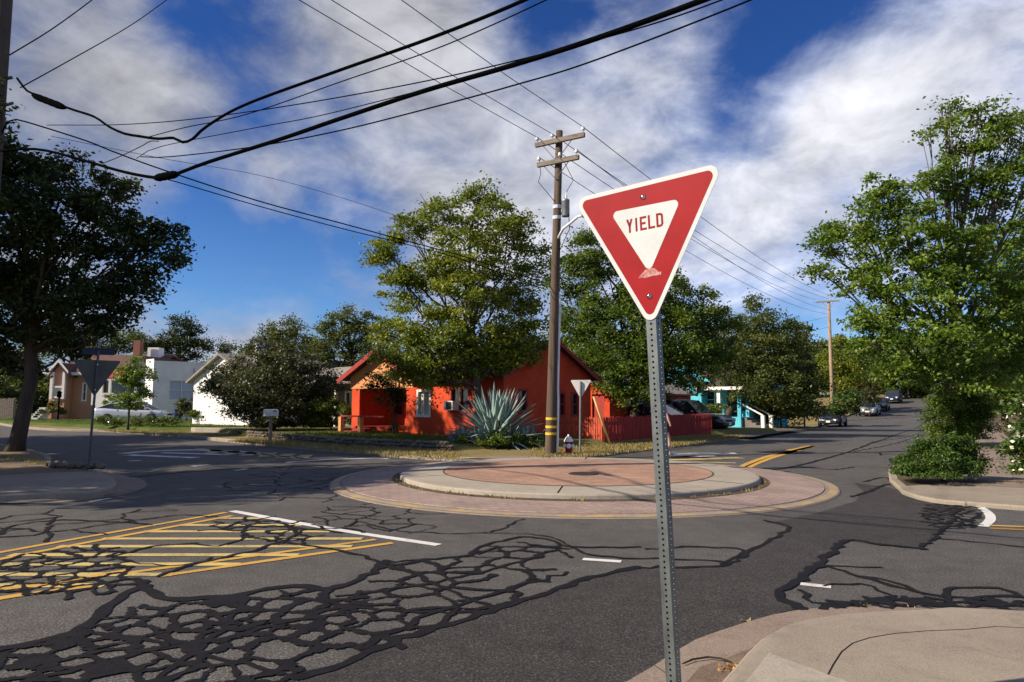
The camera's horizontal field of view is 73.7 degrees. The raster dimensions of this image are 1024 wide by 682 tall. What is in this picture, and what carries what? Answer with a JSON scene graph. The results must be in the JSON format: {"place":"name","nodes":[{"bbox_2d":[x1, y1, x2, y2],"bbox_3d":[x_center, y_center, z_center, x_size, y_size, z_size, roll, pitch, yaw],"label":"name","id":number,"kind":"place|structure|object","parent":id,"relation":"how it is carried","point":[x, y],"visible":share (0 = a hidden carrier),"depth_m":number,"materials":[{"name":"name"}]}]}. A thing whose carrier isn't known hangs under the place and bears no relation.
{"place":"outdoors","nodes":[
{"label":"outdoors","id":0,"kind":"place"},
{"bbox_2d":[0,445,102,493],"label":"verge","id":1,"kind":"structure","parent":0,"point":[11,467],"depth_m":15.75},
{"bbox_2d":[3,117,44,176],"bbox_3d":[-23.628,-5.463,19.075,17.465,17.602,10.771,4,-6,-37],"label":"street tree","id":2,"kind":"object","parent":1,"relation":"on","point":[10,139],"visible":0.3,"depth_m":21.22,"materials":[{"name":"green plant"}]},
{"bbox_2d":[74,340,119,469],"bbox_3d":[-9.216,1.463,15.095,0.509,2.934,0.758,-2,-5,19],"label":"yield sign","id":3,"kind":"object","parent":1,"relation":"on","point":[96,373],"visible":0.95,"depth_m":15.12,"materials":[{"name":"metal"}]},
{"bbox_2d":[0,139,204,451],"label":"street tree","id":4,"kind":"object","parent":1,"relation":"on","point":[24,294],"visible":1,"depth_m":20.88,"materials":[{"name":"green plant"}]},
{"bbox_2d":[0,427,769,500],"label":"weeds","id":5,"kind":"object","parent":1,"relation":"on","point":[24,459],"visible":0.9,"depth_m":17.75,"materials":[{"name":"plant"}]},
{"bbox_2d":[0,471,106,492],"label":"pavement","id":6,"kind":"structure","parent":0,"point":[59,481],"depth_m":12.56,"materials":[{"name":"beige concrete"}]},
{"bbox_2d":[0,0,25,191],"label":"utility pole","id":7,"kind":"object","parent":6,"relation":"on","point":[6,7],"visible":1,"depth_m":13.03,"materials":[{"name":"brown wood"}]},
{"bbox_2d":[16,0,527,143],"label":"overhead cable","id":8,"kind":"object","parent":7,"relation":"attached to","point":[437,35],"visible":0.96,"depth_m":7.58,"materials":[{"name":"rubber"}]},
{"bbox_2d":[31,94,65,109],"bbox_3d":[-7.844,-4.055,11.554,1.344,0.598,0.122,-3,-6,34],"label":"splice case","id":9,"kind":"object","parent":8,"relation":"attached to","point":[49,101],"visible":0.99,"depth_m":11.44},
{"bbox_2d":[136,93,407,158],"bbox_3d":[-1.764,-2.607,7.290,8.662,0.527,0.010,-3,-6,34],"label":"overhead wire","id":10,"kind":"object","parent":8,"relation":"attached to","point":[282,122],"visible":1,"depth_m":7.82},
{"bbox_2d":[149,0,546,136],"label":"overhead wire","id":11,"kind":"object","parent":8,"relation":"attached to","point":[367,72],"visible":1,"depth_m":7.06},
{"bbox_2d":[1,119,545,282],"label":"overhead cable","id":12,"kind":"object","parent":7,"relation":"attached to","point":[5,125],"visible":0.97,"depth_m":15.24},
{"bbox_2d":[0,0,710,178],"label":"overhead cable","id":13,"kind":"object","parent":7,"relation":"attached to","point":[659,16],"visible":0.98,"depth_m":6.56,"materials":[{"name":"rubber"}]},
{"bbox_2d":[153,171,178,180],"bbox_3d":[-4.680,-2.231,9.238,0.600,0.132,0.112,-3,-6,34],"label":"splice case","id":14,"kind":"object","parent":13,"relation":"attached to","point":[165,176],"visible":0.98,"depth_m":9.17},
{"bbox_2d":[87,0,722,125],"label":"overhead wire","id":15,"kind":"object","parent":13,"relation":"attached to","point":[431,79],"visible":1,"depth_m":6.65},
{"bbox_2d":[140,0,751,157],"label":"overhead wire","id":16,"kind":"object","parent":13,"relation":"attached to","point":[714,14],"visible":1,"depth_m":6.09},
{"bbox_2d":[20,0,166,87],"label":"overhead wire","id":17,"kind":"object","parent":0,"point":[90,48],"visible":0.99,"depth_m":16.80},
{"bbox_2d":[0,413,306,433],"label":"lawn","id":18,"kind":"structure","parent":0,"point":[131,427],"depth_m":39.77,"materials":[{"name":"plant"}]},
{"bbox_2d":[0,398,15,418],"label":"board fence","id":19,"kind":"object","parent":18,"relation":"on","point":[7,408],"visible":0.99,"depth_m":51.74,"materials":[{"name":"grey wood"}]},
{"bbox_2d":[37,400,69,414],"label":"bush","id":20,"kind":"object","parent":18,"relation":"on","point":[52,406],"visible":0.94,"depth_m":49.61,"materials":[{"name":"green plant"}]},
{"bbox_2d":[0,322,153,384],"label":"oak tree","id":21,"kind":"object","parent":18,"relation":"on","point":[132,336],"visible":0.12,"depth_m":72.03,"materials":[{"name":"green plant"}]},
{"bbox_2d":[105,354,158,429],"bbox_3d":[-20.525,2.825,37.023,2.882,4.250,2.065,0,-5,0],"label":"young tree","id":22,"kind":"object","parent":18,"relation":"on","point":[133,371],"visible":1,"depth_m":36.80,"materials":[{"name":"green plant"}]},
{"bbox_2d":[94,401,173,422],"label":"parked car","id":23,"kind":"object","parent":18,"relation":"on","point":[112,411],"visible":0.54,"depth_m":44.27,"materials":[{"name":"silver metal"}]},
{"bbox_2d":[90,411,182,426],"bbox_3d":[-20.960,4.497,38.249,5.332,1.199,1.357,0,-5,0],"label":"bush","id":24,"kind":"object","parent":18,"relation":"on","point":[115,421],"visible":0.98,"depth_m":38.19,"materials":[{"name":"green plant"}]},
{"bbox_2d":[173,397,192,420],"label":"bush","id":25,"kind":"object","parent":18,"relation":"on","point":[181,406],"visible":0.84,"depth_m":45.61,"materials":[{"name":"green plant"}]},
{"bbox_2d":[238,312,321,356],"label":"oak tree","id":26,"kind":"object","parent":18,"relation":"on","point":[270,334],"visible":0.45,"depth_m":51.82,"materials":[{"name":"green plant"}]},
{"bbox_2d":[0,418,454,442],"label":"lawn grass","id":27,"kind":"structure","parent":0,"point":[382,435],"depth_m":27.91,"materials":[{"name":"plant"}]},
{"bbox_2d":[193,335,349,429],"bbox_3d":[-11.467,1.956,32.158,7.732,4.770,5.291,0,-5,0],"label":"flowering bush","id":28,"kind":"object","parent":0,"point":[274,367],"visible":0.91,"depth_m":31.87,"materials":[{"name":"green plant"}]},
{"bbox_2d":[4,394,885,456],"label":"verge","id":29,"kind":"structure","parent":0,"point":[499,451],"depth_m":28.78,"materials":[{"name":"green plant"}]},
{"bbox_2d":[31,340,183,419],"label":"tan house","id":30,"kind":"structure","parent":29,"relation":"on","point":[68,381],"depth_m":54.73,"materials":[{"name":"brown"}]},
{"bbox_2d":[91,355,180,407],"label":"white house","id":31,"kind":"structure","parent":29,"relation":"on","point":[112,388],"depth_m":53.93,"materials":[{"name":"paint"}]},
{"bbox_2d":[129,311,219,362],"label":"pine tree","id":32,"kind":"object","parent":29,"relation":"on","point":[174,340],"visible":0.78,"depth_m":74.62,"materials":[{"name":"green plant"}]},
{"bbox_2d":[144,359,205,419],"bbox_3d":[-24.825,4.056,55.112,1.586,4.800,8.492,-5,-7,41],"label":"stucco house","id":33,"kind":"structure","parent":29,"relation":"on","point":[170,387],"depth_m":52.51,"materials":[{"name":"white paint"}]},
{"bbox_2d":[167,379,193,400],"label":"window","id":34,"kind":"structure","parent":33,"relation":"in","point":[177,388],"depth_m":53.02,"materials":[{"name":"glass"}]},
{"bbox_2d":[185,342,343,424],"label":"white house","id":35,"kind":"structure","parent":29,"relation":"on","point":[209,415],"depth_m":41.96,"materials":[{"name":"paint"}]},
{"bbox_2d":[263,409,278,440],"bbox_3d":[-9.191,3.256,25.994,0.504,1.315,0.276,4,-7,-40],"label":"mailbox","id":36,"kind":"object","parent":29,"relation":"on","point":[270,413],"visible":0.9,"depth_m":25.95,"materials":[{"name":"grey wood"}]},
{"bbox_2d":[300,395,351,430],"bbox_3d":[-8.454,3.419,31.859,2.893,1.801,1.973,0,-5,0],"label":"bush","id":37,"kind":"object","parent":29,"relation":"on","point":[324,421],"visible":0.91,"depth_m":31.52,"materials":[{"name":"green plant"}]},
{"bbox_2d":[292,302,405,367],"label":"oak tree","id":38,"kind":"object","parent":29,"relation":"on","point":[354,347],"visible":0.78,"depth_m":46.76,"materials":[{"name":"green plant"}]},
{"bbox_2d":[246,430,454,450],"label":"stone wall","id":39,"kind":"structure","parent":29,"relation":"on","point":[433,444],"depth_m":23.11,"materials":[{"name":"stone"}]},
{"bbox_2d":[356,369,416,433],"bbox_3d":[-5.014,2.480,27.519,2.603,2.893,1.535,0,-5,0],"label":"young tree","id":40,"kind":"object","parent":29,"relation":"on","point":[396,391],"visible":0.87,"depth_m":27.42,"materials":[{"name":"green plant"}]},
{"bbox_2d":[352,170,568,417],"bbox_3d":[-1.849,-1.422,25.393,8.104,10.285,5.022,1,-5,-12],"label":"maple tree","id":41,"kind":"object","parent":29,"relation":"on","point":[503,347],"visible":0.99,"depth_m":24.96,"materials":[{"name":"green plant"}]},
{"bbox_2d":[228,426,836,460],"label":"dry grass","id":42,"kind":"structure","parent":29,"relation":"on","point":[602,448],"depth_m":21.80,"materials":[{"name":"plant"}]},
{"bbox_2d":[535,126,584,454],"bbox_3d":[1.697,-1.388,19.301,0.614,9.776,2.380,5,-7,-43],"label":"utility pole","id":43,"kind":"object","parent":29,"relation":"on","point":[552,413],"visible":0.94,"depth_m":19.65,"materials":[{"name":"brown wood"}]},
{"bbox_2d":[51,136,549,255],"bbox_3d":[-3.927,-3.237,16.592,12.116,0.913,0.010,3,-6,-33],"label":"overhead wire","id":44,"kind":"object","parent":43,"relation":"attached to","point":[299,185],"visible":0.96,"depth_m":15.98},
{"bbox_2d":[169,180,545,289],"bbox_3d":[-3.179,-2.445,17.020,10.003,1.463,0.022,3,-6,-33],"label":"overhead cable","id":45,"kind":"object","parent":43,"relation":"attached to","point":[346,229],"visible":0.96,"depth_m":16.39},
{"bbox_2d":[299,0,535,136],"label":"overhead wire","id":46,"kind":"object","parent":43,"relation":"attached to","point":[408,64],"visible":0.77,"depth_m":15.86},
{"bbox_2d":[332,0,551,133],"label":"overhead wire","id":47,"kind":"object","parent":43,"relation":"attached to","point":[432,62],"visible":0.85,"depth_m":15.81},
{"bbox_2d":[571,380,590,451],"bbox_3d":[2.047,2.277,20.273,0.600,2.240,0.083,-1,-5,14],"label":"yield sign","id":48,"kind":"object","parent":29,"relation":"on","point":[580,386],"visible":0.94,"depth_m":20.35,"materials":[{"name":"metal"}]},
{"bbox_2d":[556,414,711,441],"bbox_3d":[5.226,3.526,28.043,2.339,1.054,8.840,-4,-7,41],"label":"picket fence","id":49,"kind":"object","parent":29,"relation":"on","point":[622,428],"visible":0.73,"depth_m":25.30,"materials":[{"name":"red paint"}]},
{"bbox_2d":[628,403,684,418],"bbox_3d":[7.195,3.846,33.996,4.715,1.496,2.120,-4,-7,41],"label":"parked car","id":50,"kind":"object","parent":29,"relation":"on","point":[645,409],"visible":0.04,"depth_m":33.66,"materials":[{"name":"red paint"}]},
{"bbox_2d":[670,362,787,427],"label":"blue house","id":51,"kind":"structure","parent":29,"relation":"on","point":[746,418],"depth_m":46.61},
{"bbox_2d":[704,287,836,427],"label":"oak tree","id":52,"kind":"object","parent":29,"relation":"on","point":[756,363],"visible":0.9,"depth_m":45.90,"materials":[{"name":"green plant"}]},
{"bbox_2d":[788,337,828,369],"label":"oak tree","id":53,"kind":"object","parent":29,"relation":"on","point":[811,349],"visible":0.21,"depth_m":94.52,"materials":[{"name":"green plant"}]},
{"bbox_2d":[816,298,838,403],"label":"utility pole","id":54,"kind":"object","parent":29,"relation":"on","point":[828,306],"visible":0.93,"depth_m":66.10,"materials":[{"name":"brown wood"}]},
{"bbox_2d":[808,335,881,403],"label":"oak tree","id":55,"kind":"object","parent":29,"relation":"on","point":[844,371],"visible":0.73,"depth_m":74.55,"materials":[{"name":"green plant"}]},
{"bbox_2d":[811,356,880,409],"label":"oak tree","id":56,"kind":"object","parent":29,"relation":"on","point":[870,384],"visible":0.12,"depth_m":79.23,"materials":[{"name":"green plant"}]},
{"bbox_2d":[206,426,780,449],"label":"lawn","id":57,"kind":"structure","parent":0,"point":[717,431],"depth_m":30.41,"materials":[{"name":"plant"}]},
{"bbox_2d":[295,367,351,426],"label":"grey house","id":58,"kind":"structure","parent":57,"relation":"on","point":[346,395],"depth_m":37.94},
{"bbox_2d":[337,340,601,435],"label":"red house","id":59,"kind":"structure","parent":57,"relation":"on","point":[427,412],"depth_m":27.96,"materials":[{"name":"orange paint"}]},
{"bbox_2d":[415,389,430,416],"bbox_3d":[-3.598,2.555,27.997,0.799,1.130,0.725,0,-5,0],"label":"window","id":60,"kind":"structure","parent":59,"relation":"in","point":[423,398],"depth_m":28.04,"materials":[{"name":"glass"}]},
{"bbox_2d":[448,387,469,412],"bbox_3d":[-2.022,2.287,26.642,0.980,1.000,0.883,0,-5,0],"label":"window","id":61,"kind":"structure","parent":59,"relation":"in","point":[462,396],"depth_m":26.64,"materials":[{"name":"grey glass"}]},
{"bbox_2d":[571,392,578,416],"bbox_3d":[2.528,2.653,28.470,0.415,1.040,0.620,-3,-6,29],"label":"window","id":62,"kind":"structure","parent":59,"relation":"in","point":[574,395],"depth_m":28.54,"materials":[{"name":"black glass"}]},
{"bbox_2d":[437,383,545,449],"bbox_3d":[-0.457,2.659,22.863,4.080,2.642,3.918,0,-5,0],"label":"agave","id":63,"kind":"object","parent":57,"relation":"on","point":[499,407],"visible":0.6,"depth_m":22.25,"materials":[{"name":"plant"}]},
{"bbox_2d":[454,421,544,448],"bbox_3d":[-0.260,3.076,21.907,3.311,1.060,1.488,1,-5,-9],"label":"ground shrub","id":64,"kind":"object","parent":57,"relation":"on","point":[499,439],"visible":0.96,"depth_m":21.75,"materials":[{"name":"green plant"}]},
{"bbox_2d":[537,223,748,416],"bbox_3d":[6.384,-0.513,32.922,10.732,10.431,6.828,0,-5,0],"label":"shade tree","id":65,"kind":"object","parent":57,"relation":"on","point":[630,357],"visible":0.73,"depth_m":32.22,"materials":[{"name":"green plant"}]},
{"bbox_2d":[591,374,697,428],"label":"red house","id":66,"kind":"structure","parent":57,"relation":"on","point":[607,407],"depth_m":33.49,"materials":[{"name":"orange paint"}]},
{"bbox_2d":[593,394,603,428],"bbox_3d":[4.277,3.544,33.351,0.680,1.880,0.050,-4,-7,41],"label":"door","id":67,"kind":"structure","parent":66,"relation":"in","point":[599,398],"depth_m":33.39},
{"bbox_2d":[0,394,1023,681],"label":"road","id":68,"kind":"structure","parent":0,"point":[936,566],"depth_m":7.78,"materials":[{"name":"asphalt"}]},
{"bbox_2d":[0,444,115,500],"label":"kerb","id":69,"kind":"structure","parent":68,"relation":"on","point":[109,487],"depth_m":11.31,"materials":[{"name":"concrete"}]},
{"bbox_2d":[0,471,146,503],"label":"gutter","id":70,"kind":"object","parent":68,"relation":"on","point":[126,484],"visible":0.84,"depth_m":12.51,"materials":[{"name":"concrete"}]},
{"bbox_2d":[0,517,362,586],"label":"hatching","id":71,"kind":"object","parent":68,"relation":"on","point":[161,554],"visible":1,"depth_m":7.24,"materials":[{"name":"yellow paint"}]},
{"bbox_2d":[90,449,736,501],"bbox_3d":[-3.417,3.512,21.243,17.673,0.001,12.589,4,-6,-36],"label":"road marking","id":72,"kind":"object","parent":68,"relation":"on","point":[312,460],"visible":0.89,"depth_m":21.40,"materials":[{"name":"white paint"}]},
{"bbox_2d":[0,412,854,460],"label":"kerb","id":73,"kind":"structure","parent":68,"relation":"on","point":[260,444],"depth_m":25.91,"materials":[{"name":"concrete"}]},
{"bbox_2d":[193,448,741,462],"bbox_3d":[-2.462,3.428,20.303,18.300,0.001,3.331,-1,-5,12],"label":"road marking","id":74,"kind":"object","parent":68,"relation":"on","point":[278,456],"visible":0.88,"depth_m":20.21,"materials":[{"name":"white paint"}]},
{"bbox_2d":[0,420,1023,681],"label":"crack sealant","id":75,"kind":"object","parent":68,"relation":"on","point":[98,668],"visible":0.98,"depth_m":5.37,"materials":[{"name":"asphalt"}]},
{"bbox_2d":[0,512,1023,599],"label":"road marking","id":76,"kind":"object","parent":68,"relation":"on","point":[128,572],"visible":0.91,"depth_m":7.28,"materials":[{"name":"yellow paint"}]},
{"bbox_2d":[229,510,830,587],"bbox_3d":[-0.778,2.307,7.848,8.076,0.001,0.474,-3,-6,31],"label":"road marking","id":77,"kind":"object","parent":68,"relation":"on","point":[412,540],"visible":1,"depth_m":8.21,"materials":[{"name":"white paint"}]},
{"bbox_2d":[329,467,840,518],"bbox_3d":[1.350,2.885,14.399,10.080,0.029,10.080,0,-5,0],"label":"roundabout rim","id":78,"kind":"object","parent":68,"relation":"on","point":[691,516],"visible":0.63,"depth_m":9.99,"materials":[{"name":"concrete"}]},
{"bbox_2d":[343,460,824,513],"bbox_3d":[1.350,2.848,14.403,9.560,0.041,9.560,0,-5,0],"label":"roundabout apron","id":79,"kind":"object","parent":78,"relation":"on","point":[782,488],"visible":0.64,"depth_m":10.91,"materials":[{"name":"concrete"}]},
{"bbox_2d":[400,457,760,498],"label":"island kerb","id":80,"kind":"structure","parent":79,"relation":"on","point":[440,480],"depth_m":11.79,"materials":[{"name":"concrete"}]},
{"bbox_2d":[444,459,711,485],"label":"island paving","id":81,"kind":"structure","parent":80,"relation":"on","point":[547,472],"depth_m":13.84,"materials":[{"name":"concrete"}]},
{"bbox_2d":[392,472,769,500],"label":"gutter dirt","id":82,"kind":"structure","parent":79,"relation":"on","point":[762,483],"depth_m":11.20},
{"bbox_2d":[331,461,838,516],"bbox_3d":[1.350,2.874,14.400,10.000,0.010,10.000,0,-5,0],"label":"rim paint","id":83,"kind":"object","parent":78,"relation":"on","point":[833,490],"visible":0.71,"depth_m":10.23,"materials":[{"name":"concrete"}]},
{"bbox_2d":[287,482,956,681],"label":"asphalt patch","id":84,"kind":"object","parent":68,"relation":"on","point":[607,628],"visible":0.96,"depth_m":5.11,"materials":[{"name":"asphalt"}]},
{"bbox_2d":[666,399,735,428],"bbox_3d":[9.345,3.988,36.394,4.755,1.806,2.180,-4,-7,41],"label":"parked car","id":85,"kind":"object","parent":68,"relation":"on","point":[691,407],"visible":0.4,"depth_m":35.53,"materials":[{"name":"black paint"}]},
{"bbox_2d":[687,648,751,681],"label":"gutter dirt","id":86,"kind":"structure","parent":68,"relation":"on","point":[710,672],"depth_m":4.03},
{"bbox_2d":[626,606,928,681],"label":"gutter","id":87,"kind":"object","parent":68,"relation":"on","point":[731,641],"visible":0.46,"depth_m":4.60,"materials":[{"name":"concrete"}]},
{"bbox_2d":[740,446,816,466],"bbox_3d":[8.244,3.484,20.933,0.597,0.001,10.397,-3,-6,33],"label":"road marking","id":88,"kind":"object","parent":68,"relation":"on","point":[755,462],"visible":0.95,"depth_m":19.84,"materials":[{"name":"yellow paint"}]},
{"bbox_2d":[818,411,847,426],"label":"parked car","id":89,"kind":"object","parent":68,"relation":"on","point":[840,420],"visible":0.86,"depth_m":56.98,"materials":[{"name":"black paint"}]},
{"bbox_2d":[827,388,869,415],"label":"bush","id":90,"kind":"object","parent":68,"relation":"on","point":[848,398],"visible":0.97,"depth_m":57.46,"materials":[{"name":"green plant"}]},
{"bbox_2d":[857,401,880,415],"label":"parked car","id":91,"kind":"object","parent":68,"relation":"on","point":[875,409],"visible":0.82,"depth_m":70.21,"materials":[{"name":"silver metal"}]},
{"bbox_2d":[722,607,1023,681],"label":"kerb","id":92,"kind":"structure","parent":68,"relation":"on","point":[744,669],"depth_m":4.34,"materials":[{"name":"concrete"}]},
{"bbox_2d":[579,165,717,681],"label":"yield sign","id":93,"kind":"object","parent":92,"relation":"on","point":[643,232],"visible":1,"depth_m":3.15,"materials":[{"name":"red metal"}]},
{"bbox_2d":[858,386,888,416],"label":"tree","id":94,"kind":"object","parent":68,"relation":"on","point":[873,397],"visible":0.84,"depth_m":69.59,"materials":[{"name":"green plant"}]},
{"bbox_2d":[888,436,1023,510],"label":"kerb","id":95,"kind":"structure","parent":68,"relation":"on","point":[899,485],"depth_m":10.77,"materials":[{"name":"concrete"}]},
{"bbox_2d":[978,507,995,526],"bbox_3d":[6.822,2.491,9.899,0.276,0.001,2.681,-3,-6,31],"label":"road marking","id":96,"kind":"object","parent":68,"relation":"on","point":[990,518],"visible":0.79,"depth_m":9.46,"materials":[{"name":"white paint"}]},
{"bbox_2d":[0,0,1023,393],"label":"sky","id":97,"kind":"structure","parent":0,"point":[791,103],"materials":[{"name":"blue"}]},
{"bbox_2d":[770,611,1023,681],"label":"pavement","id":98,"kind":"structure","parent":0,"point":[966,653],"depth_m":4.08,"materials":[{"name":"beige concrete"}]},
{"bbox_2d":[746,652,847,681],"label":"pavement slab","id":99,"kind":"structure","parent":98,"relation":"on","point":[772,668],"depth_m":3.67,"materials":[{"name":"concrete"}]},
{"bbox_2d":[897,397,1023,504],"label":"verge","id":100,"kind":"structure","parent":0,"point":[908,481],"depth_m":13.64,"materials":[{"name":"soil"}]},
{"bbox_2d":[789,90,1023,432],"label":"street tree","id":101,"kind":"object","parent":100,"relation":"on","point":[953,271],"visible":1,"depth_m":23.61,"materials":[{"name":"green plant"}]},
{"bbox_2d":[882,430,1004,480],"bbox_3d":[8.425,2.329,13.412,2.608,1.145,1.604,4,-6,-38],"label":"juniper","id":102,"kind":"object","parent":100,"relation":"on","point":[945,456],"visible":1,"depth_m":13.20,"materials":[{"name":"green plant"}]},
{"bbox_2d":[915,378,1008,441],"bbox_3d":[16.431,2.571,25.276,3.321,2.670,2.786,0,-5,0],"label":"hedge","id":103,"kind":"object","parent":100,"relation":"on","point":[972,416],"visible":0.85,"depth_m":24.67,"materials":[{"name":"green plant"}]},
{"bbox_2d":[947,333,1016,431],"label":"oak tree","id":104,"kind":"object","parent":100,"relation":"on","point":[1004,396],"visible":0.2,"depth_m":45.40,"materials":[{"name":"green plant"}]},
{"bbox_2d":[964,225,1023,421],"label":"street tree","id":105,"kind":"object","parent":100,"relation":"on","point":[1007,251],"visible":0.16,"depth_m":30.94,"materials":[{"name":"green plant"}]},
{"bbox_2d":[985,373,1023,474],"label":"flowering bush","id":106,"kind":"object","parent":100,"relation":"on","point":[1013,446],"visible":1,"depth_m":12.87,"materials":[{"name":"green plant"}]},
{"bbox_2d":[907,483,1023,504],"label":"pavement","id":107,"kind":"structure","parent":0,"point":[994,494],"depth_m":11.64,"materials":[{"name":"beige concrete"}]},
{"bbox_2d":[947,424,1023,487],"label":"path","id":108,"kind":"structure","parent":0,"point":[993,475],"depth_m":14.91,"materials":[{"name":"concrete"}]},
{"bbox_3d":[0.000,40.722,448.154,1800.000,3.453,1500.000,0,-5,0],"label":"ground","id":109,"kind":"structure","parent":0,"visible":0},
{"bbox_2d":[0,320,1002,412],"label":"wood","id":110,"kind":"object","parent":109,"relation":"on","point":[12,390],"visible":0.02,"depth_m":108.34,"materials":[{"name":"green wood"}]},
{"bbox_2d":[860,346,941,398],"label":"oak tree","id":111,"kind":"object","parent":109,"relation":"on","point":[920,392],"visible":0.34,"depth_m":99.16,"materials":[{"name":"green plant"}]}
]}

